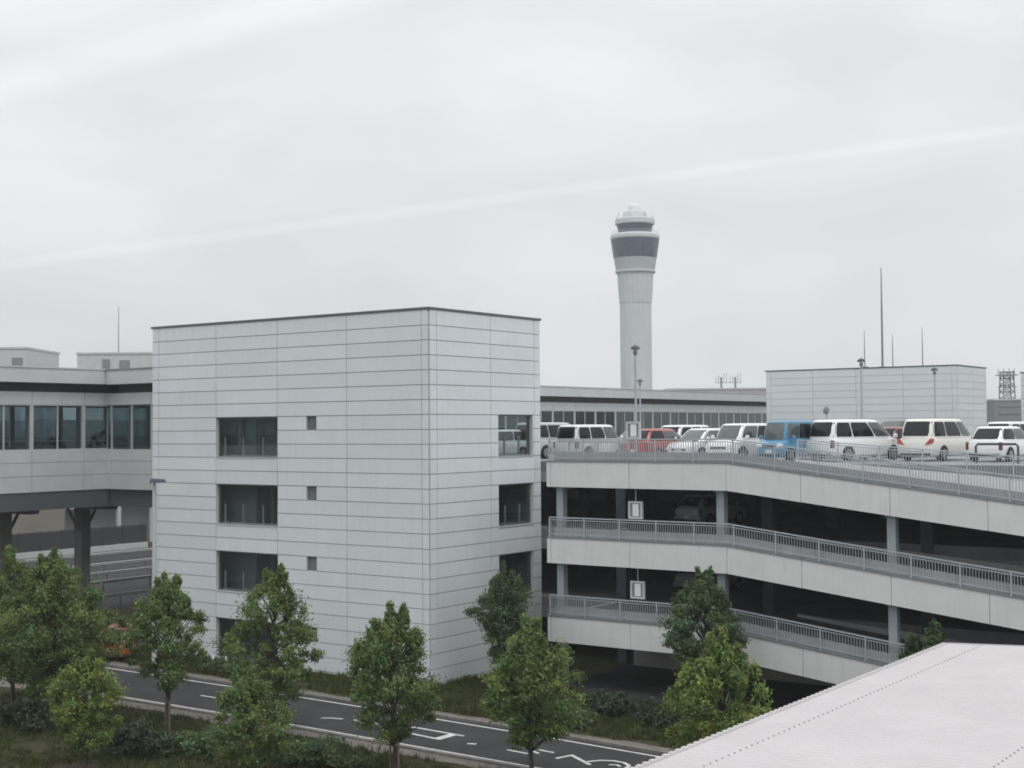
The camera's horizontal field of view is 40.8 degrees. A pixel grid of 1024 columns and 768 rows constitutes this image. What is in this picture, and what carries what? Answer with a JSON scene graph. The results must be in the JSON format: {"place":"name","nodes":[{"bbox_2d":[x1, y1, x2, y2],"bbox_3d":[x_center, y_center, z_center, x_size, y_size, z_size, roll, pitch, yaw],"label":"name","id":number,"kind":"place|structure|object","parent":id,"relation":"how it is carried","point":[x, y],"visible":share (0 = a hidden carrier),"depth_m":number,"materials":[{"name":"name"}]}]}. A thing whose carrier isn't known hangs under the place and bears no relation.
{"place":"outdoors","nodes":[
{"label":"outdoors","id":0,"kind":"place"},
{"bbox_2d":[0,347,59,420],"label":"terminal building","id":1,"kind":"structure","parent":0,"point":[21,356],"depth_m":251.88,"materials":[{"name":"grey metal"}]},
{"bbox_2d":[0,436,69,552],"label":"beige building","id":2,"kind":"structure","parent":0,"point":[48,520],"depth_m":123.92,"materials":[{"name":"grey metal"}]},
{"bbox_2d":[16,547,151,609],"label":"service road","id":3,"kind":"structure","parent":0,"point":[124,586],"depth_m":104.03,"materials":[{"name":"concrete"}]},
{"bbox_2d":[17,548,151,562],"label":"guard rail","id":4,"kind":"object","parent":3,"relation":"on","point":[105,553],"visible":0.11,"depth_m":116.03,"materials":[{"name":"grey metal"}]},
{"bbox_2d":[18,574,151,592],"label":"guard rail","id":5,"kind":"object","parent":3,"relation":"on","point":[149,576],"visible":0.2,"depth_m":95.38,"materials":[{"name":"grey metal"}]},
{"bbox_2d":[29,588,151,606],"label":"guard rail","id":6,"kind":"object","parent":3,"relation":"on","point":[119,593],"visible":0.09,"depth_m":87.08,"materials":[{"name":"grey metal"}]},
{"bbox_2d":[68,558,151,570],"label":"guard rail","id":7,"kind":"object","parent":3,"relation":"on","point":[121,562],"visible":0.12,"depth_m":107.75,"materials":[{"name":"grey metal"}]},
{"bbox_2d":[90,566,151,579],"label":"guard rail","id":8,"kind":"object","parent":3,"relation":"on","point":[106,572],"visible":0.09,"depth_m":100.89,"materials":[{"name":"grey metal"}]},
{"bbox_2d":[72,659,667,754],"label":"kerb","id":9,"kind":"structure","parent":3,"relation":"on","point":[655,751],"depth_m":51.19,"materials":[{"name":"concrete"}]},
{"bbox_2d":[76,352,152,419],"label":"terminal building","id":10,"kind":"structure","parent":0,"point":[107,360],"depth_m":250.24,"materials":[{"name":"grey metal"}]},
{"bbox_2d":[118,306,118,351],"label":"roof aerial","id":11,"kind":"object","parent":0,"point":[118,328],"visible":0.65,"depth_m":255.41,"materials":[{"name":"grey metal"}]},
{"bbox_2d":[6,651,661,767],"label":"road","id":12,"kind":"structure","parent":0,"point":[490,742],"depth_m":49.72,"materials":[{"name":"grey asphalt"}]},
{"bbox_2d":[5,654,656,767],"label":"road markings","id":13,"kind":"object","parent":12,"relation":"on","point":[452,734],"visible":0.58,"depth_m":48.63,"materials":[{"name":"paint"}]},
{"bbox_2d":[0,541,735,767],"bbox_3d":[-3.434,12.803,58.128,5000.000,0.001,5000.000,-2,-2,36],"label":"ground","id":14,"kind":"structure","parent":0,"point":[590,660],"depth_m":52.20,"materials":[{"name":"green plant"}]},
{"bbox_2d":[0,697,58,735],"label":"shrub","id":15,"kind":"object","parent":14,"relation":"on","point":[31,714],"visible":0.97,"depth_m":50.35,"materials":[{"name":"green plant"}]},
{"bbox_2d":[0,544,67,704],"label":"young tree","id":16,"kind":"object","parent":14,"relation":"on","point":[14,569],"visible":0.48,"depth_m":54.11,"materials":[{"name":"green plant"}]},
{"bbox_2d":[0,545,140,714],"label":"young tree","id":17,"kind":"object","parent":14,"relation":"on","point":[49,586],"visible":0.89,"depth_m":51.15,"materials":[{"name":"green plant"}]},
{"bbox_2d":[0,420,151,541],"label":"dark hall","id":18,"kind":"structure","parent":14,"relation":"on","point":[122,516],"depth_m":132.29,"materials":[{"name":"grey metal"}]},
{"bbox_2d":[12,524,147,559],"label":"fence","id":19,"kind":"object","parent":14,"relation":"on","point":[28,544],"visible":0.79,"depth_m":122.60,"materials":[{"name":"metal"}]},
{"bbox_2d":[40,648,128,767],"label":"young tree","id":20,"kind":"object","parent":14,"relation":"on","point":[91,668],"visible":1,"depth_m":43.78,"materials":[{"name":"green plant"}]},
{"bbox_2d":[98,623,140,656],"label":"parked car","id":21,"kind":"object","parent":14,"relation":"on","point":[123,654],"visible":0.12,"depth_m":65.20,"materials":[{"name":"orange paint"}]},
{"bbox_2d":[106,367,152,507],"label":"link bridge","id":22,"kind":"structure","parent":14,"relation":"on","point":[127,484],"depth_m":78.97,"materials":[{"name":"metal"}]},
{"bbox_2d":[95,712,174,759],"bbox_3d":[-12.638,11.895,46.372,2.834,1.510,2.014,-2,-2,36],"label":"shrub","id":23,"kind":"object","parent":14,"relation":"on","point":[133,735],"visible":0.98,"depth_m":46.02,"materials":[{"name":"green plant"}]},
{"bbox_2d":[120,571,211,730],"bbox_3d":[-12.608,9.757,50.200,3.139,5.882,3.259,-2,-2,36],"label":"young tree","id":24,"kind":"object","parent":14,"relation":"on","point":[169,599],"visible":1,"depth_m":49.71,"materials":[{"name":"green plant"}]},
{"bbox_2d":[168,728,238,761],"bbox_3d":[-10.411,12.162,46.471,2.833,1.168,2.127,-2,-2,36],"label":"shrub","id":25,"kind":"object","parent":14,"relation":"on","point":[190,742],"visible":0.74,"depth_m":46.15,"materials":[{"name":"green plant"}]},
{"bbox_2d":[200,653,256,673],"bbox_3d":[-12.606,12.692,61.895,3.174,1.109,1.867,-2,-2,36],"label":"shrub","id":26,"kind":"object","parent":14,"relation":"on","point":[218,664],"visible":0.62,"depth_m":61.90,"materials":[{"name":"green plant"}]},
{"bbox_2d":[0,688,500,767],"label":"grass","id":27,"kind":"structure","parent":14,"relation":"on","point":[42,761],"depth_m":46.23,"materials":[{"name":"green plant"}]},
{"bbox_2d":[201,664,299,767],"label":"young tree","id":28,"kind":"object","parent":14,"relation":"on","point":[255,703],"visible":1,"depth_m":42.60,"materials":[{"name":"green plant"}]},
{"bbox_2d":[0,680,509,767],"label":"verge gravel","id":29,"kind":"structure","parent":14,"relation":"on","point":[440,758],"depth_m":48.34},
{"bbox_2d":[0,678,528,767],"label":"kerb","id":30,"kind":"structure","parent":14,"relation":"on","point":[363,739],"depth_m":48.32,"materials":[{"name":"concrete"}]},
{"bbox_2d":[211,562,326,731],"bbox_3d":[-8.670,9.526,49.520,3.795,6.243,4.098,-2,-2,36],"label":"young tree","id":31,"kind":"object","parent":14,"relation":"on","point":[280,602],"visible":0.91,"depth_m":49.25,"materials":[{"name":"green plant"}]},
{"bbox_2d":[266,731,374,767],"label":"shrub","id":32,"kind":"object","parent":14,"relation":"on","point":[330,751],"visible":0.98,"depth_m":44.25,"materials":[{"name":"green plant"}]},
{"bbox_2d":[151,307,541,683],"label":"stair building","id":33,"kind":"structure","parent":14,"relation":"on","point":[353,472],"depth_m":62.08,"materials":[{"name":"white metal"}]},
{"bbox_2d":[216,417,277,458],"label":"window","id":34,"kind":"structure","parent":33,"relation":"in","point":[219,452],"depth_m":65.29,"materials":[{"name":"grey glass"}]},
{"bbox_2d":[216,484,277,527],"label":"window","id":35,"kind":"structure","parent":33,"relation":"in","point":[219,485],"depth_m":65.22,"materials":[{"name":"grey glass"}]},
{"bbox_2d":[216,550,277,595],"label":"window","id":36,"kind":"structure","parent":33,"relation":"in","point":[225,589],"depth_m":65.61,"materials":[{"name":"grey glass"}]},
{"bbox_2d":[218,617,277,662],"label":"window","id":37,"kind":"structure","parent":33,"relation":"in","point":[219,618],"depth_m":65.82,"materials":[{"name":"grey glass"}]},
{"bbox_2d":[308,416,315,429],"bbox_3d":[-9.032,1.774,62.510,0.606,0.626,0.070,-2,-2,35],"label":"vent window","id":38,"kind":"structure","parent":33,"relation":"in","point":[311,421],"depth_m":62.55,"materials":[{"name":"grey metal"}]},
{"bbox_2d":[308,486,316,499],"bbox_3d":[-9.009,4.948,62.408,0.606,0.636,0.070,-2,-2,35],"label":"vent window","id":39,"kind":"structure","parent":33,"relation":"in","point":[312,492],"depth_m":62.43,"materials":[{"name":"grey metal"}]},
{"bbox_2d":[308,556,316,570],"bbox_3d":[-8.986,8.121,62.306,0.606,0.626,0.070,-2,-2,35],"label":"vent window","id":40,"kind":"structure","parent":33,"relation":"in","point":[312,562],"depth_m":62.32,"materials":[{"name":"grey metal"}]},
{"bbox_2d":[498,415,529,456],"bbox_3d":[0.006,2.508,63.684,0.500,2.148,2.736,-2,-2,36],"label":"window","id":41,"kind":"structure","parent":33,"relation":"in","point":[522,454],"depth_m":64.35,"materials":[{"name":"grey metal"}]},
{"bbox_2d":[499,483,530,527],"bbox_3d":[0.029,5.681,63.582,0.500,2.158,2.736,-2,-2,36],"label":"window","id":42,"kind":"structure","parent":33,"relation":"in","point":[518,523],"depth_m":64.14,"materials":[{"name":"grey glass"}]},
{"bbox_2d":[499,551,533,593],"bbox_3d":[0.052,8.854,63.479,0.500,2.148,2.736,-2,-2,36],"label":"window","id":43,"kind":"structure","parent":33,"relation":"in","point":[526,551],"depth_m":64.50,"materials":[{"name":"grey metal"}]},
{"bbox_2d":[0,365,766,609],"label":"elevated walkway","id":44,"kind":"structure","parent":14,"relation":"on","point":[33,481],"depth_m":79.95,"materials":[{"name":"metal"}]},
{"bbox_2d":[48,436,66,448],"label":"pot plant","id":45,"kind":"object","parent":44,"relation":"on","point":[61,445],"visible":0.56,"depth_m":79.31,"materials":[{"name":"green plant"}]},
{"bbox_2d":[86,430,110,447],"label":"pot plant","id":46,"kind":"object","parent":44,"relation":"on","point":[98,443],"visible":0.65,"depth_m":81.41,"materials":[{"name":"green plant"}]},
{"bbox_2d":[105,661,674,751],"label":"verge gravel","id":47,"kind":"structure","parent":14,"relation":"on","point":[585,736],"depth_m":51.96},
{"bbox_2d":[149,478,165,663],"bbox_3d":[-16.154,8.684,62.779,0.957,8.720,0.357,-2,-3,43],"label":"road lamp","id":48,"kind":"object","parent":47,"relation":"on","point":[154,481],"visible":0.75,"depth_m":63.03,"materials":[{"name":"metal"}]},
{"bbox_2d":[47,642,733,747],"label":"grass","id":49,"kind":"structure","parent":14,"relation":"on","point":[622,724],"depth_m":55.58,"materials":[{"name":"green plant"}]},
{"bbox_2d":[341,599,445,767],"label":"young tree","id":50,"kind":"object","parent":14,"relation":"on","point":[377,655],"visible":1,"depth_m":43.08,"materials":[{"name":"green plant"}]},
{"bbox_2d":[463,559,535,679],"bbox_3d":[-0.534,10.035,56.958,3.052,5.583,2.868,-1,-2,3],"label":"young tree","id":51,"kind":"object","parent":14,"relation":"on","point":[505,594],"visible":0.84,"depth_m":56.48,"materials":[{"name":"green plant"}]},
{"bbox_2d":[478,613,590,767],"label":"young tree","id":52,"kind":"object","parent":14,"relation":"on","point":[529,659],"visible":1,"depth_m":42.15,"materials":[{"name":"green plant"}]},
{"bbox_2d":[541,699,600,728],"bbox_3d":[2.058,12.123,50.623,2.504,1.161,1.655,-2,-2,36],"label":"shrub","id":53,"kind":"object","parent":14,"relation":"on","point":[587,716],"visible":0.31,"depth_m":50.13,"materials":[{"name":"green plant"}]},
{"bbox_2d":[562,688,656,721],"bbox_3d":[3.665,12.163,52.213,4.173,1.215,2.044,-2,-2,36],"label":"shrub","id":54,"kind":"object","parent":14,"relation":"on","point":[602,702],"visible":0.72,"depth_m":51.87,"materials":[{"name":"green plant"}]},
{"bbox_2d":[638,706,710,732],"bbox_3d":[6.088,12.134,49.827,3.119,1.017,2.009,-2,-2,36],"label":"shrub","id":55,"kind":"object","parent":14,"relation":"on","point":[656,718],"visible":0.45,"depth_m":49.87,"materials":[{"name":"green plant"}]},
{"bbox_2d":[653,566,751,692],"bbox_3d":[7.176,9.678,51.224,3.795,5.817,3.654,-2,-2,36],"label":"young tree","id":56,"kind":"object","parent":14,"relation":"on","point":[706,595],"visible":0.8,"depth_m":51.03,"materials":[{"name":"green plant"}]},
{"bbox_2d":[653,624,773,753],"bbox_3d":[5.792,9.494,39.138,3.253,5.425,3.681,0,-2,-6],"label":"young tree","id":57,"kind":"object","parent":14,"relation":"on","point":[726,661],"visible":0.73,"depth_m":38.50,"materials":[{"name":"green plant"}]},
{"bbox_2d":[709,388,765,393],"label":"terminal building","id":58,"kind":"structure","parent":14,"relation":"on","point":[749,390],"depth_m":310.09,"materials":[{"name":"concrete"}]},
{"bbox_2d":[715,373,740,387],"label":"aerial frame","id":59,"kind":"object","parent":58,"relation":"on","point":[721,382],"visible":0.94,"depth_m":315.06,"materials":[{"name":"grey metal"}]},
{"bbox_2d":[540,452,1023,703],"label":"parking garage","id":60,"kind":"structure","parent":14,"relation":"on","point":[976,529],"depth_m":55.45,"materials":[{"name":"concrete"}]},
{"bbox_2d":[498,430,525,454],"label":"parked car","id":61,"kind":"object","parent":60,"relation":"on","point":[511,442],"visible":0.38,"depth_m":70.81,"materials":[{"name":"white paint"}]},
{"bbox_2d":[515,422,570,458],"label":"parked minivan","id":62,"kind":"object","parent":60,"relation":"on","point":[548,430],"visible":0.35,"depth_m":72.08,"materials":[{"name":"silver paint"}]},
{"bbox_2d":[554,424,622,451],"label":"parked car","id":63,"kind":"object","parent":60,"relation":"on","point":[593,431],"visible":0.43,"depth_m":67.58,"materials":[{"name":"white paint"}]},
{"bbox_2d":[568,440,628,451],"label":"railing","id":64,"kind":"object","parent":60,"relation":"on","point":[597,445],"visible":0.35,"depth_m":65.19,"materials":[{"name":"grey metal"}]},
{"bbox_2d":[626,422,640,451],"bbox_3d":[5.011,2.465,56.538,0.660,1.840,0.155,-2,-2,35],"label":"sign board","id":65,"kind":"object","parent":60,"relation":"on","point":[633,430],"visible":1,"depth_m":56.49,"materials":[{"name":"grey metal"}]},
{"bbox_2d":[628,489,642,518],"bbox_3d":[5.064,4.901,56.388,0.660,1.240,0.100,-2,-2,35],"label":"sign board","id":66,"kind":"object","parent":60,"relation":"hanging from","point":[635,509],"visible":1,"depth_m":56.35,"materials":[{"name":"grey metal"}]},
{"bbox_2d":[631,345,639,451],"bbox_3d":[5.134,0.867,57.123,0.400,5.070,0.394,-2,-2,35],"label":"street lamp","id":67,"kind":"object","parent":60,"relation":"on","point":[635,348],"visible":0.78,"depth_m":57.11,"materials":[{"name":"grey metal"}]},
{"bbox_2d":[630,568,645,598],"bbox_3d":[5.136,8.133,56.249,0.660,1.270,0.100,-2,-2,36],"label":"sign board","id":68,"kind":"object","parent":60,"relation":"hanging from","point":[637,589],"visible":1,"depth_m":56.21,"materials":[{"name":"grey metal"}]},
{"bbox_2d":[637,379,642,421],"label":"street lamp","id":69,"kind":"object","parent":60,"relation":"on","point":[639,380],"visible":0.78,"depth_m":91.92,"materials":[{"name":"grey metal"}]},
{"bbox_2d":[621,429,680,451],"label":"parked car","id":70,"kind":"object","parent":60,"relation":"on","point":[659,434],"visible":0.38,"depth_m":65.78,"materials":[{"name":"red paint"}]},
{"bbox_2d":[661,425,709,436],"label":"parked car","id":71,"kind":"object","parent":60,"relation":"on","point":[680,430],"visible":0.18,"depth_m":73.50,"materials":[{"name":"white paint"}]},
{"bbox_2d":[549,664,830,715],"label":"car park floor","id":72,"kind":"structure","parent":60,"relation":"attached to","point":[636,682],"depth_m":57.94,"materials":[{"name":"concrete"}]},
{"bbox_2d":[665,428,719,451],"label":"parked car","id":73,"kind":"object","parent":60,"relation":"on","point":[700,433],"visible":0.32,"depth_m":65.80,"materials":[{"name":"white paint"}]},
{"bbox_2d":[672,571,744,591],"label":"parked car","id":74,"kind":"object","parent":60,"relation":"on","point":[680,578],"visible":0.3,"depth_m":67.16,"materials":[{"name":"black paint"}]},
{"bbox_2d":[673,493,746,526],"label":"parked car","id":75,"kind":"object","parent":60,"relation":"on","point":[699,507],"visible":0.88,"depth_m":66.79,"materials":[{"name":"black paint"}]},
{"bbox_2d":[549,594,923,662],"bbox_3d":[14.405,10.313,49.272,31.440,3.575,0.080,-2,-2,36],"label":"railing","id":76,"kind":"object","parent":60,"relation":"on","point":[865,639],"visible":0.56,"depth_m":52.83,"materials":[{"name":"grey metal"}]},
{"bbox_2d":[706,423,766,455],"bbox_3d":[10.906,2.728,64.873,2.150,1.762,4.160,-2,-3,44],"label":"parked van","id":77,"kind":"object","parent":60,"relation":"on","point":[751,432],"visible":0.47,"depth_m":63.89,"materials":[{"name":"white paint"}]},
{"bbox_2d":[548,439,1023,501],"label":"railing","id":78,"kind":"object","parent":60,"relation":"on","point":[1009,478],"visible":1,"depth_m":52.19,"materials":[{"name":"grey metal"}]},
{"bbox_2d":[549,517,1023,595],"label":"railing","id":79,"kind":"object","parent":60,"relation":"on","point":[1011,592],"visible":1,"depth_m":52.04,"materials":[{"name":"grey metal"}]},
{"bbox_2d":[757,420,816,460],"bbox_3d":[12.673,2.588,62.877,1.940,1.886,3.460,-2,-3,44],"label":"parked van","id":80,"kind":"object","parent":60,"relation":"on","point":[789,433],"visible":0.62,"depth_m":61.93,"materials":[{"name":"blue paint"}]},
{"bbox_2d":[823,406,828,458],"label":"traffic mirror","id":81,"kind":"object","parent":60,"relation":"on","point":[826,410],"visible":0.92,"depth_m":65.60,"materials":[{"name":"grey metal"}]},
{"bbox_2d":[805,419,899,460],"bbox_3d":[15.747,2.565,63.139,4.910,1.905,2.300,1,-2,-34],"label":"parked minivan","id":82,"kind":"object","parent":60,"relation":"on","point":[865,431],"visible":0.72,"depth_m":62.01,"materials":[{"name":"white paint"}]},
{"bbox_2d":[857,359,864,418],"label":"street lamp","id":83,"kind":"object","parent":60,"relation":"on","point":[860,361],"visible":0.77,"depth_m":66.10,"materials":[{"name":"grey metal"}]},
{"bbox_2d":[872,427,902,457],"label":"parked car","id":84,"kind":"object","parent":60,"relation":"on","point":[891,431],"visible":0.1,"depth_m":67.91,"materials":[{"name":"red paint"}]},
{"bbox_2d":[880,420,904,426],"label":"parked van","id":85,"kind":"object","parent":60,"relation":"on","point":[892,423],"visible":0.06,"depth_m":74.89,"materials":[{"name":"silver paint"}]},
{"bbox_2d":[797,439,1023,477],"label":"railing","id":86,"kind":"object","parent":60,"relation":"on","point":[921,451],"visible":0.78,"depth_m":55.96,"materials":[{"name":"grey metal"}]},
{"bbox_2d":[897,418,970,460],"bbox_3d":[19.554,2.529,62.879,2.300,1.905,4.911,-2,-3,44],"label":"parked minivan","id":87,"kind":"object","parent":60,"relation":"on","point":[945,434],"visible":0.66,"depth_m":61.34,"materials":[{"name":"paint"}]},
{"bbox_2d":[931,367,937,417],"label":"street lamp","id":88,"kind":"object","parent":60,"relation":"on","point":[934,369],"visible":0.74,"depth_m":77.90,"materials":[{"name":"grey metal"}]},
{"bbox_2d":[966,426,1023,461],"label":"parked car","id":89,"kind":"object","parent":60,"relation":"on","point":[999,434],"visible":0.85,"depth_m":59.38,"materials":[{"name":"white paint"}]},
{"bbox_2d":[975,443,1019,463],"bbox_3d":[20.093,2.865,57.076,1.820,0.850,0.100,-2,-2,35],"label":"hoop barrier","id":90,"kind":"object","parent":60,"relation":"on","point":[977,444],"visible":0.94,"depth_m":57.00,"materials":[{"name":"metal"}]},
{"bbox_2d":[987,421,1023,430],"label":"parked van","id":91,"kind":"object","parent":60,"relation":"on","point":[1019,424],"visible":0.16,"depth_m":69.82,"materials":[{"name":"white paint"}]},
{"bbox_2d":[630,643,1023,767],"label":"canopy roof","id":92,"kind":"structure","parent":14,"relation":"on","point":[951,705],"depth_m":28.43,"materials":[{"name":"paint"}]},
{"bbox_2d":[897,632,922,659],"bbox_3d":[13.884,10.426,47.133,1.400,3.956,1.451,-2,-2,36],"label":"young tree","id":93,"kind":"object","parent":14,"relation":"on","point":[913,645],"visible":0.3,"depth_m":47.04,"materials":[{"name":"green plant"}]},
{"bbox_2d":[916,617,944,652],"bbox_3d":[14.242,10.140,46.484,2.062,4.481,1.874,1,-2,-36],"label":"young tree","id":94,"kind":"object","parent":14,"relation":"on","point":[934,634],"visible":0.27,"depth_m":46.53,"materials":[{"name":"green plant"}]},
{"bbox_2d":[0,0,1023,419],"label":"sky","id":95,"kind":"structure","parent":0,"point":[163,162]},
{"bbox_2d":[610,204,659,388],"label":"control tower","id":96,"kind":"structure","parent":0,"point":[634,241],"depth_m":455.07,"materials":[{"name":"concrete"}]},
{"bbox_2d":[663,388,709,413],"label":"terminal building","id":97,"kind":"structure","parent":0,"point":[694,389],"depth_m":299.96,"materials":[{"name":"grey metal"}]},
{"bbox_2d":[765,364,986,436],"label":"stair building","id":98,"kind":"structure","parent":0,"point":[898,393],"depth_m":122.31,"materials":[{"name":"white metal"}]},
{"bbox_2d":[864,334,866,366],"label":"roof aerial","id":99,"kind":"object","parent":98,"relation":"on","point":[864,350],"visible":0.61,"depth_m":125.33,"materials":[{"name":"grey metal"}]},
{"bbox_2d":[880,270,885,366],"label":"roof aerial","id":100,"kind":"object","parent":98,"relation":"on","point":[882,360],"visible":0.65,"depth_m":125.42,"materials":[{"name":"grey metal"}]},
{"bbox_2d":[889,334,892,366],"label":"roof aerial","id":101,"kind":"object","parent":98,"relation":"on","point":[892,350],"visible":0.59,"depth_m":125.35,"materials":[{"name":"grey metal"}]},
{"bbox_2d":[922,334,922,364],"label":"roof aerial","id":102,"kind":"object","parent":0,"point":[922,349],"visible":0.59,"depth_m":124.25,"materials":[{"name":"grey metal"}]},
{"bbox_2d":[987,399,1020,422],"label":"terminal building","id":103,"kind":"structure","parent":0,"point":[1003,410],"depth_m":299.94,"materials":[{"name":"grey metal"}]},
{"bbox_2d":[995,368,1018,398],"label":"lattice mast","id":104,"kind":"object","parent":103,"relation":"on","point":[1007,385],"visible":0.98,"depth_m":302.91,"materials":[{"name":"grey metal"}]},
{"bbox_2d":[1019,372,1023,421],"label":"stair building","id":105,"kind":"structure","parent":0,"point":[1022,396],"depth_m":136.07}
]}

